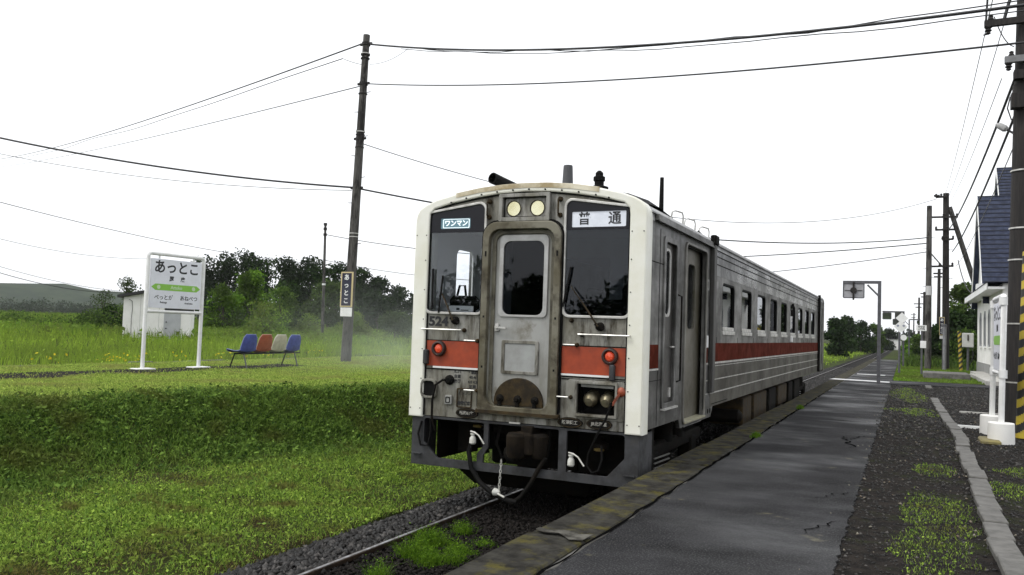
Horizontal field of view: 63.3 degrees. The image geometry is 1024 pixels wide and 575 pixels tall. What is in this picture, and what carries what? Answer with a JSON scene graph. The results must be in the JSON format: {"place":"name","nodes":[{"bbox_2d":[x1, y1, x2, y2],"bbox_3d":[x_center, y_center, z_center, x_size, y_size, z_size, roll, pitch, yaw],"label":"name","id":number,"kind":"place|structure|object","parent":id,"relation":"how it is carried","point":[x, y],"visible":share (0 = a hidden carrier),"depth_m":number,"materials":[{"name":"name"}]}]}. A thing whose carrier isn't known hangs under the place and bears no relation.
{"place":"outdoors","nodes":[
{"label":"outdoors","id":0,"kind":"place"},
{"bbox_2d":[0,355,410,420],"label":"platform lawn","id":1,"kind":"structure","parent":0,"point":[322,366],"depth_m":17.88,"materials":[{"name":"plant"}]},
{"bbox_2d":[0,320,411,365],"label":"tall grass","id":2,"kind":"structure","parent":0,"point":[217,346],"depth_m":31.82,"materials":[{"name":"plant"}]},
{"bbox_2d":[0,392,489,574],"bbox_3d":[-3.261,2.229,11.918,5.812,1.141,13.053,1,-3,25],"label":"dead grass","id":3,"kind":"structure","parent":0,"point":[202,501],"depth_m":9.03,"materials":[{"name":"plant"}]},
{"bbox_2d":[0,283,866,339],"bbox_3d":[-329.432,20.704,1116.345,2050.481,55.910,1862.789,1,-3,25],"label":"hills","id":4,"kind":"structure","parent":0,"point":[20,292],"depth_m":1217.85,"materials":[{"name":"plant"}]},
{"bbox_2d":[0,335,975,574],"bbox_3d":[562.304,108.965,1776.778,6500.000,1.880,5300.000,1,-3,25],"label":"ground","id":5,"kind":"structure","parent":0,"point":[892,355],"depth_m":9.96,"materials":[{"name":"plant"}]},
{"bbox_2d":[0,309,38,325],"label":"bush","id":6,"kind":"object","parent":5,"relation":"on","point":[26,318],"visible":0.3,"depth_m":67.84,"materials":[{"name":"green plant"}]},
{"bbox_2d":[19,297,61,312],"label":"tree","id":7,"kind":"object","parent":5,"relation":"on","point":[35,305],"visible":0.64,"depth_m":450.88,"materials":[{"name":"green plant"}]},
{"bbox_2d":[27,300,78,312],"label":"tree","id":8,"kind":"object","parent":5,"relation":"on","point":[60,309],"visible":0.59,"depth_m":443.80,"materials":[{"name":"green plant"}]},
{"bbox_2d":[68,306,118,329],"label":"bush","id":9,"kind":"object","parent":5,"relation":"on","point":[82,318],"visible":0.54,"depth_m":61.89,"materials":[{"name":"green plant"}]},
{"bbox_2d":[90,288,115,318],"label":"wispy tree","id":10,"kind":"object","parent":5,"relation":"on","point":[103,297],"visible":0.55,"depth_m":66.11,"materials":[{"name":"green plant"}]},
{"bbox_2d":[95,303,122,327],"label":"bush","id":11,"kind":"object","parent":5,"relation":"on","point":[117,318],"visible":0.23,"depth_m":63.97,"materials":[{"name":"green plant"}]},
{"bbox_2d":[103,277,142,324],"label":"wispy tree","id":12,"kind":"object","parent":5,"relation":"on","point":[128,283],"visible":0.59,"depth_m":62.23,"materials":[{"name":"green plant"}]},
{"bbox_2d":[0,363,303,377],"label":"bare strip","id":13,"kind":"object","parent":5,"relation":"on","point":[68,373],"visible":0.59,"depth_m":17.91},
{"bbox_2d":[130,251,210,369],"bbox_3d":[-8.019,0.562,19.731,0.300,2.731,2.081,0,-3,29],"label":"station name board","id":14,"kind":"object","parent":13,"relation":"on","point":[178,286],"visible":1,"depth_m":19.68,"materials":[{"name":"white metal"}]},
{"bbox_2d":[226,334,300,368],"bbox_3d":[-6.333,1.643,21.497,0.670,0.875,2.365,1,-3,23],"label":"seat row","id":15,"kind":"object","parent":13,"relation":"on","point":[250,345],"visible":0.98,"depth_m":21.22,"materials":[{"name":"multicoloured plastic"}]},
{"bbox_2d":[117,290,194,338],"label":"shed","id":16,"kind":"structure","parent":5,"relation":"on","point":[133,306],"depth_m":42.91,"materials":[{"name":"white paint"}]},
{"bbox_2d":[163,308,180,338],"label":"door","id":17,"kind":"structure","parent":16,"relation":"in","point":[172,322],"depth_m":43.19,"materials":[{"name":"white paint"}]},
{"bbox_2d":[0,310,411,347],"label":"rank weeds","id":18,"kind":"object","parent":5,"relation":"on","point":[121,329],"visible":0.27,"depth_m":56.04,"materials":[{"name":"plant"}]},
{"bbox_2d":[191,254,224,318],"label":"broadleaf tree","id":19,"kind":"object","parent":5,"relation":"on","point":[207,268],"visible":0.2,"depth_m":128.85,"materials":[{"name":"green plant"}]},
{"bbox_2d":[0,379,437,517],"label":"bank undergrowth","id":20,"kind":"object","parent":5,"relation":"on","point":[31,403],"visible":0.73,"depth_m":12.17,"materials":[{"name":"plant"}]},
{"bbox_2d":[195,250,244,321],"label":"broadleaf tree","id":21,"kind":"object","parent":5,"relation":"on","point":[225,268],"visible":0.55,"depth_m":128.73,"materials":[{"name":"green plant"}]},
{"bbox_2d":[202,282,245,329],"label":"shrub","id":22,"kind":"object","parent":5,"relation":"on","point":[225,298],"visible":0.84,"depth_m":81.36,"materials":[{"name":"green plant"}]},
{"bbox_2d":[0,385,493,574],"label":"broad leaves","id":23,"kind":"object","parent":5,"relation":"on","point":[158,545],"visible":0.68,"depth_m":10.45,"materials":[{"name":"plant"}]},
{"bbox_2d":[227,247,270,319],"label":"broadleaf tree","id":24,"kind":"object","parent":5,"relation":"on","point":[247,261],"visible":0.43,"depth_m":129.71,"materials":[{"name":"green plant"}]},
{"bbox_2d":[220,268,279,328],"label":"bushy tree","id":25,"kind":"object","parent":5,"relation":"on","point":[248,290],"visible":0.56,"depth_m":85.37,"materials":[{"name":"green plant"}]},
{"bbox_2d":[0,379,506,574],"bbox_3d":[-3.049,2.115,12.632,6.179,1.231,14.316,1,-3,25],"label":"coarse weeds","id":26,"kind":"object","parent":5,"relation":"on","point":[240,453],"visible":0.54,"depth_m":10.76,"materials":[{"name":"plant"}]},
{"bbox_2d":[247,257,279,313],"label":"broadleaf tree","id":27,"kind":"object","parent":5,"relation":"on","point":[269,272],"visible":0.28,"depth_m":131.20,"materials":[{"name":"green plant"}]},
{"bbox_2d":[238,301,292,335],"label":"shrub","id":28,"kind":"object","parent":5,"relation":"on","point":[264,323],"visible":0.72,"depth_m":66.54,"materials":[{"name":"green plant"}]},
{"bbox_2d":[256,284,300,333],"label":"shrub","id":29,"kind":"object","parent":5,"relation":"on","point":[289,306],"visible":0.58,"depth_m":76.09,"materials":[{"name":"green plant"}]},
{"bbox_2d":[269,254,310,324],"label":"broadleaf tree","id":30,"kind":"object","parent":5,"relation":"on","point":[286,269],"visible":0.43,"depth_m":115.89,"materials":[{"name":"green plant"}]},
{"bbox_2d":[289,313,327,332],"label":"shrub","id":31,"kind":"object","parent":5,"relation":"on","point":[305,324],"visible":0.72,"depth_m":76.77,"materials":[{"name":"green plant"}]},
{"bbox_2d":[286,255,339,325],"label":"broadleaf tree","id":32,"kind":"object","parent":5,"relation":"on","point":[313,274],"visible":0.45,"depth_m":116.53,"materials":[{"name":"green plant"}]},
{"bbox_2d":[321,223,326,331],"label":"utility pole","id":33,"kind":"object","parent":5,"relation":"on","point":[323,284],"visible":0.96,"depth_m":74.36,"materials":[{"name":"grey wood"}]},
{"bbox_2d":[0,202,315,263],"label":"overhead wire","id":34,"kind":"object","parent":33,"relation":"attached to","point":[143,236],"visible":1,"depth_m":51.37,"materials":[{"name":"black"}]},
{"bbox_2d":[325,252,925,279],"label":"overhead wire","id":35,"kind":"object","parent":33,"relation":"attached to","point":[772,271],"visible":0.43,"depth_m":48.99,"materials":[{"name":"grey"}]},
{"bbox_2d":[326,234,925,256],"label":"overhead wire","id":36,"kind":"object","parent":33,"relation":"attached to","point":[744,256],"visible":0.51,"depth_m":49.47,"materials":[{"name":"black"}]},
{"bbox_2d":[299,279,360,327],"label":"broadleaf tree","id":37,"kind":"object","parent":5,"relation":"on","point":[332,290],"visible":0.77,"depth_m":102.29,"materials":[{"name":"green plant"}]},
{"bbox_2d":[318,260,355,323],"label":"broadleaf tree","id":38,"kind":"object","parent":5,"relation":"on","point":[339,270],"visible":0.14,"depth_m":116.42,"materials":[{"name":"green plant"}]},
{"bbox_2d":[335,311,373,336],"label":"shrub","id":39,"kind":"object","parent":5,"relation":"on","point":[358,321],"visible":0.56,"depth_m":72.41,"materials":[{"name":"green plant"}]},
{"bbox_2d":[340,34,372,361],"bbox_3d":[-4.907,-2.736,26.112,0.722,10.569,0.393,1,-3,25],"label":"utility pole","id":40,"kind":"object","parent":5,"relation":"on","point":[347,291],"visible":1,"depth_m":26.01,"materials":[{"name":"brown"}]},
{"bbox_2d":[2,58,342,161],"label":"overhead wire","id":41,"kind":"object","parent":40,"relation":"attached to","point":[207,104],"visible":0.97,"depth_m":35.88,"materials":[{"name":"black"}]},
{"bbox_2d":[0,137,352,187],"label":"overhead wire","id":42,"kind":"object","parent":40,"relation":"attached to","point":[175,168],"visible":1,"depth_m":26.17,"materials":[{"name":"black"}]},
{"bbox_2d":[2,154,351,190],"bbox_3d":[-12.195,-4.032,27.816,14.658,1.618,0.021,1,-3,12],"label":"overhead wire","id":43,"kind":"object","parent":40,"relation":"attached to","point":[178,180],"visible":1,"depth_m":27.54,"materials":[{"name":"grey"}]},
{"bbox_2d":[2,44,359,158],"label":"overhead wire","id":44,"kind":"object","parent":40,"relation":"attached to","point":[215,96],"visible":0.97,"depth_m":35.63,"materials":[{"name":"black"}]},
{"bbox_2d":[2,86,359,166],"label":"overhead wire","id":45,"kind":"object","parent":40,"relation":"attached to","point":[214,122],"visible":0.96,"depth_m":35.62,"materials":[{"name":"grey"}]},
{"bbox_2d":[361,189,928,243],"bbox_3d":[8.938,-2.802,35.896,33.948,1.866,0.052,4,-3,-35],"label":"overhead wire","id":46,"kind":"object","parent":40,"relation":"attached to","point":[719,239],"visible":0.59,"depth_m":37.69,"materials":[{"name":"black"}]},
{"bbox_2d":[364,144,935,222],"bbox_3d":[9.447,-4.306,36.310,34.897,3.292,0.028,4,-3,-35],"label":"overhead wire","id":47,"kind":"object","parent":40,"relation":"attached to","point":[672,217],"visible":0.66,"depth_m":35.54,"materials":[{"name":"grey"}]},
{"bbox_2d":[368,41,1023,85],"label":"overhead wire","id":48,"kind":"object","parent":40,"relation":"attached to","point":[978,47],"visible":1,"depth_m":16.11,"materials":[{"name":"black"}]},
{"bbox_2d":[369,3,1023,50],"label":"overhead wire","id":49,"kind":"object","parent":40,"relation":"attached to","point":[840,27],"visible":1,"depth_m":16.21,"materials":[{"name":"black"}]},
{"bbox_2d":[425,0,1023,52],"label":"overhead wire","id":50,"kind":"object","parent":40,"relation":"attached to","point":[791,34],"visible":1,"depth_m":14.60,"materials":[{"name":"black"}]},
{"bbox_2d":[354,267,373,314],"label":"broadleaf tree","id":51,"kind":"object","parent":5,"relation":"on","point":[361,287],"visible":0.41,"depth_m":115.30,"materials":[{"name":"green plant"}]},
{"bbox_2d":[359,275,393,308],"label":"broadleaf tree","id":52,"kind":"object","parent":5,"relation":"on","point":[378,283],"visible":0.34,"depth_m":116.53,"materials":[{"name":"green plant"}]},
{"bbox_2d":[354,289,402,330],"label":"broadleaf tree","id":53,"kind":"object","parent":5,"relation":"on","point":[376,305],"visible":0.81,"depth_m":100.27,"materials":[{"name":"green plant"}]},
{"bbox_2d":[377,309,411,339],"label":"shrub","id":54,"kind":"object","parent":5,"relation":"on","point":[394,321],"visible":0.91,"depth_m":70.35,"materials":[{"name":"green plant"}]},
{"bbox_2d":[386,283,411,323],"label":"broadleaf tree","id":55,"kind":"object","parent":5,"relation":"on","point":[399,294],"visible":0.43,"depth_m":117.59,"materials":[{"name":"green plant"}]},
{"bbox_2d":[293,350,891,574],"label":"ballast bed","id":56,"kind":"object","parent":5,"relation":"on","point":[859,362],"visible":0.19,"depth_m":10.30,"materials":[{"name":"gravel"}]},
{"bbox_2d":[214,468,578,574],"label":"ballast stones","id":57,"kind":"object","parent":56,"relation":"on","point":[306,557],"visible":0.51,"depth_m":8.27,"materials":[{"name":"gravel"}]},
{"bbox_2d":[353,517,498,574],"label":"weed clump","id":58,"kind":"object","parent":56,"relation":"on","point":[430,556],"visible":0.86,"depth_m":7.63,"materials":[{"name":"plant"}]},
{"bbox_2d":[322,459,671,574],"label":"ballast stones","id":59,"kind":"object","parent":56,"relation":"on","point":[500,517],"visible":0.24,"depth_m":8.86,"materials":[{"name":"gravel"}]},
{"bbox_2d":[297,353,875,574],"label":"rail","id":60,"kind":"object","parent":56,"relation":"on","point":[349,558],"depth_m":8.20,"materials":[{"name":"metal"}]},
{"bbox_2d":[409,165,823,504],"bbox_3d":[4.676,1.120,18.956,2.927,4.165,21.677,1,-3,25],"label":"railcar","id":61,"kind":"object","parent":60,"relation":"on","point":[613,340],"visible":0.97,"depth_m":9.60,"materials":[{"name":"beige paint"}]},
{"bbox_2d":[426,202,487,314],"bbox_3d":[-0.659,-0.341,9.765,0.795,1.316,0.042,1,-3,25],"label":"window frame","id":62,"kind":"structure","parent":61,"relation":"in","point":[476,211],"depth_m":9.74,"materials":[{"name":"metal"}]},
{"bbox_2d":[492,234,551,407],"bbox_3d":[0.097,0.369,9.363,0.710,1.980,0.110,1,-3,25],"label":"gangway door","id":63,"kind":"structure","parent":61,"relation":"in","point":[523,268],"depth_m":9.38,"materials":[{"name":"grey metal"}]},
{"bbox_2d":[562,198,629,318],"bbox_3d":[0.928,-0.324,9.015,0.795,1.316,0.042,1,-3,25],"label":"window frame","id":64,"kind":"structure","parent":61,"relation":"in","point":[571,205],"depth_m":9.09,"materials":[{"name":"grey metal"}]},
{"bbox_2d":[660,236,678,410],"bbox_3d":[1.829,0.417,9.705,0.110,1.985,0.630,1,-3,25],"label":"crew door","id":65,"kind":"structure","parent":61,"relation":"in","point":[668,267],"depth_m":9.81,"materials":[{"name":"metal"}]},
{"bbox_2d":[672,242,708,424],"bbox_3d":[2.472,0.614,11.156,0.165,2.290,1.780,1,-3,25],"label":"passenger door","id":66,"kind":"structure","parent":61,"relation":"in","point":[693,258],"depth_m":11.26,"materials":[{"name":"metal"}]},
{"bbox_2d":[667,367,851,458],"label":"ballast stones","id":67,"kind":"object","parent":56,"relation":"on","point":[814,382],"visible":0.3,"depth_m":33.46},
{"bbox_2d":[541,360,875,574],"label":"platform base","id":68,"kind":"object","parent":5,"relation":"on","point":[557,565],"depth_m":5.58,"materials":[{"name":"concrete"}]},
{"bbox_2d":[445,359,876,574],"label":"platform edge stones","id":69,"kind":"object","parent":68,"relation":"on","point":[535,552],"visible":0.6,"depth_m":6.79,"materials":[{"name":"concrete"}]},
{"bbox_2d":[536,527,592,540],"bbox_3d":[0.336,1.699,5.734,0.400,0.004,0.240,1,-3,25],"label":"platform repair patch","id":70,"kind":"object","parent":69,"relation":"on","point":[569,534],"visible":1,"depth_m":5.73,"materials":[{"name":"concrete"}]},
{"bbox_2d":[543,359,897,574],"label":"platform asphalt","id":71,"kind":"structure","parent":68,"relation":"on","point":[753,506],"depth_m":6.93,"materials":[{"name":"asphalt"}]},
{"bbox_2d":[536,386,875,574],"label":"asphalt cracks","id":72,"kind":"object","parent":71,"relation":"on","point":[541,571],"visible":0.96,"depth_m":7.19,"materials":[{"name":"asphalt"}]},
{"bbox_2d":[843,281,880,383],"bbox_3d":[11.920,1.512,28.352,1.217,3.490,0.155,1,-3,25],"label":"mirror post","id":73,"kind":"object","parent":71,"relation":"on","point":[853,289],"visible":0.99,"depth_m":28.30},
{"bbox_2d":[824,316,852,356],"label":"tree","id":74,"kind":"object","parent":5,"relation":"on","point":[835,331],"visible":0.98,"depth_m":101.87,"materials":[{"name":"green plant"}]},
{"bbox_2d":[823,343,870,365],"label":"meadow","id":75,"kind":"structure","parent":5,"relation":"on","point":[826,356],"depth_m":98.78,"materials":[{"name":"green plant"}]},
{"bbox_2d":[840,314,859,351],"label":"tree","id":76,"kind":"object","parent":5,"relation":"on","point":[851,324],"visible":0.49,"depth_m":138.54,"materials":[{"name":"green plant"}]},
{"bbox_2d":[850,320,876,352],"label":"tree","id":77,"kind":"object","parent":5,"relation":"on","point":[867,344],"visible":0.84,"depth_m":146.76,"materials":[{"name":"green plant"}]},
{"bbox_2d":[861,322,888,352],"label":"tree","id":78,"kind":"object","parent":5,"relation":"on","point":[873,327],"visible":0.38,"depth_m":150.33,"materials":[{"name":"green plant"}]},
{"bbox_2d":[882,328,901,350],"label":"tree","id":79,"kind":"object","parent":5,"relation":"on","point":[890,332],"visible":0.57,"depth_m":208.20,"materials":[{"name":"green plant"}]},
{"bbox_2d":[882,311,904,365],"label":"mirror post","id":80,"kind":"object","parent":5,"relation":"on","point":[886,315],"visible":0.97,"depth_m":48.25,"materials":[{"name":"grey metal"}]},
{"bbox_2d":[893,312,907,372],"bbox_3d":[17.452,2.488,37.351,0.639,2.812,0.200,1,-3,25],"label":"diamond sign post","id":81,"kind":"object","parent":5,"relation":"on","point":[899,320],"visible":0.96,"depth_m":37.32,"materials":[{"name":"white metal"}]},
{"bbox_2d":[905,333,920,356],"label":"hedge tree","id":82,"kind":"object","parent":5,"relation":"on","point":[915,340],"visible":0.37,"depth_m":98.43,"materials":[{"name":"green plant"}]},
{"bbox_2d":[916,325,926,374],"bbox_3d":[18.167,2.799,36.890,0.412,2.254,0.130,1,-3,25],"label":"sign post","id":83,"kind":"object","parent":5,"relation":"on","point":[921,328],"visible":1,"depth_m":36.86,"materials":[{"name":"white metal"}]},
{"bbox_2d":[923,205,932,368],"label":"utility pole","id":84,"kind":"object","parent":5,"relation":"on","point":[928,316],"visible":0.93,"depth_m":45.35,"materials":[{"name":"grey"}]},
{"bbox_2d":[916,324,949,358],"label":"hedge tree","id":85,"kind":"object","parent":5,"relation":"on","point":[936,340],"visible":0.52,"depth_m":65.38,"materials":[{"name":"green plant"}]},
{"bbox_2d":[897,352,975,370],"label":"hedge grass","id":86,"kind":"structure","parent":5,"relation":"on","point":[913,361],"depth_m":48.88,"materials":[{"name":"green plant"}]},
{"bbox_2d":[933,269,941,324],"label":"utility pole","id":87,"kind":"object","parent":5,"relation":"on","point":[939,276],"visible":0.61,"depth_m":66.76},
{"bbox_2d":[893,359,984,384],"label":"roadside grass","id":88,"kind":"structure","parent":5,"relation":"on","point":[909,373],"depth_m":33.95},
{"bbox_2d":[942,324,946,369],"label":"grey post","id":89,"kind":"object","parent":5,"relation":"on","point":[944,326],"visible":0.87,"depth_m":44.26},
{"bbox_2d":[923,371,970,379],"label":"concrete plinth","id":90,"kind":"structure","parent":5,"relation":"on","point":[946,375],"depth_m":33.12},
{"bbox_2d":[932,193,972,368],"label":"utility pole","id":91,"kind":"object","parent":5,"relation":"on","point":[945,238],"visible":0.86,"depth_m":45.95,"materials":[{"name":"grey"}]},
{"bbox_2d":[938,282,971,330],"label":"tall tree","id":92,"kind":"object","parent":5,"relation":"on","point":[959,293],"visible":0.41,"depth_m":62.99,"materials":[{"name":"green plant"}]},
{"bbox_2d":[938,309,974,359],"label":"hedge tree","id":93,"kind":"object","parent":5,"relation":"on","point":[957,319],"visible":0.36,"depth_m":55.92,"materials":[{"name":"green plant"}]},
{"bbox_2d":[938,326,976,367],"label":"hedge tree","id":94,"kind":"object","parent":5,"relation":"on","point":[964,351],"visible":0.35,"depth_m":50.63,"materials":[{"name":"green plant"}]},
{"bbox_2d":[962,333,973,370],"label":"cabinet post","id":95,"kind":"object","parent":5,"relation":"on","point":[967,340],"visible":0.91,"depth_m":43.69,"materials":[{"name":"white metal"}]},
{"bbox_2d":[970,371,998,385],"bbox_3d":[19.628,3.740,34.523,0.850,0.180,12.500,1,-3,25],"label":"entrance step","id":96,"kind":"object","parent":5,"relation":"on","point":[984,377],"visible":0.64,"depth_m":32.97,"materials":[{"name":"concrete"}]},
{"bbox_2d":[965,167,1011,375],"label":"station building","id":97,"kind":"structure","parent":5,"relation":"on","point":[990,262],"depth_m":39.78,"materials":[{"name":"grey"}]},
{"bbox_2d":[0,0,1016,335],"label":"sky","id":98,"kind":"structure","parent":0,"point":[768,148],"materials":[{"name":"white"}]},
{"bbox_2d":[834,382,1023,574],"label":"gravel yard","id":99,"kind":"structure","parent":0,"point":[878,564],"depth_m":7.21,"materials":[{"name":"gravel"}]},
{"bbox_2d":[799,392,1022,574],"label":"fallen leaves","id":100,"kind":"object","parent":99,"relation":"on","point":[970,521],"visible":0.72,"depth_m":9.28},
{"bbox_2d":[890,380,998,387],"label":"path to building","id":101,"kind":"structure","parent":99,"relation":"on","point":[937,384],"depth_m":28.54,"materials":[{"name":"concrete"}]},
{"bbox_2d":[883,388,1023,574],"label":"grass patches","id":102,"kind":"object","parent":99,"relation":"on","point":[949,503],"depth_m":6.88,"materials":[{"name":"plant"}]},
{"bbox_2d":[925,385,1023,574],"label":"kerb","id":103,"kind":"structure","parent":99,"relation":"on","point":[1007,554],"depth_m":7.06,"materials":[{"name":"concrete"}]},
{"bbox_2d":[979,293,1014,444],"bbox_3d":[7.498,1.229,12.855,0.361,2.214,1.711,1,-3,25],"label":"edge on name board","id":104,"kind":"object","parent":99,"relation":"on","point":[994,426],"visible":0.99,"depth_m":12.25,"materials":[{"name":"white metal"}]},
{"bbox_2d":[984,1,1023,428],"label":"utility pole","id":105,"kind":"object","parent":99,"relation":"on","point":[1016,228],"visible":0.91,"depth_m":14.08,"materials":[{"name":"black"}]},
{"bbox_2d":[405,10,1023,53],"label":"overhead wire","id":106,"kind":"object","parent":105,"relation":"attached to","point":[755,40],"visible":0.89,"depth_m":15.89,"materials":[{"name":"black"}]},
{"bbox_2d":[948,81,1013,229],"bbox_3d":[16.476,-3.486,30.210,0.047,1.574,35.325,1,-3,26],"label":"overhead wire","id":107,"kind":"object","parent":105,"relation":"attached to","point":[1000,116],"visible":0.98,"depth_m":19.91,"materials":[{"name":"black"}]},
{"bbox_2d":[952,118,1012,251],"bbox_3d":[16.578,-2.651,30.106,0.047,0.816,35.326,1,-3,26],"label":"overhead wire","id":108,"kind":"object","parent":105,"relation":"attached to","point":[1001,148],"visible":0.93,"depth_m":20.99,"materials":[{"name":"black"}]},
{"bbox_2d":[1015,252,1023,438],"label":"striped guard","id":109,"kind":"object","parent":105,"relation":"attached to","point":[1019,431],"visible":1,"depth_m":12.89,"materials":[{"name":"yellow paint"}]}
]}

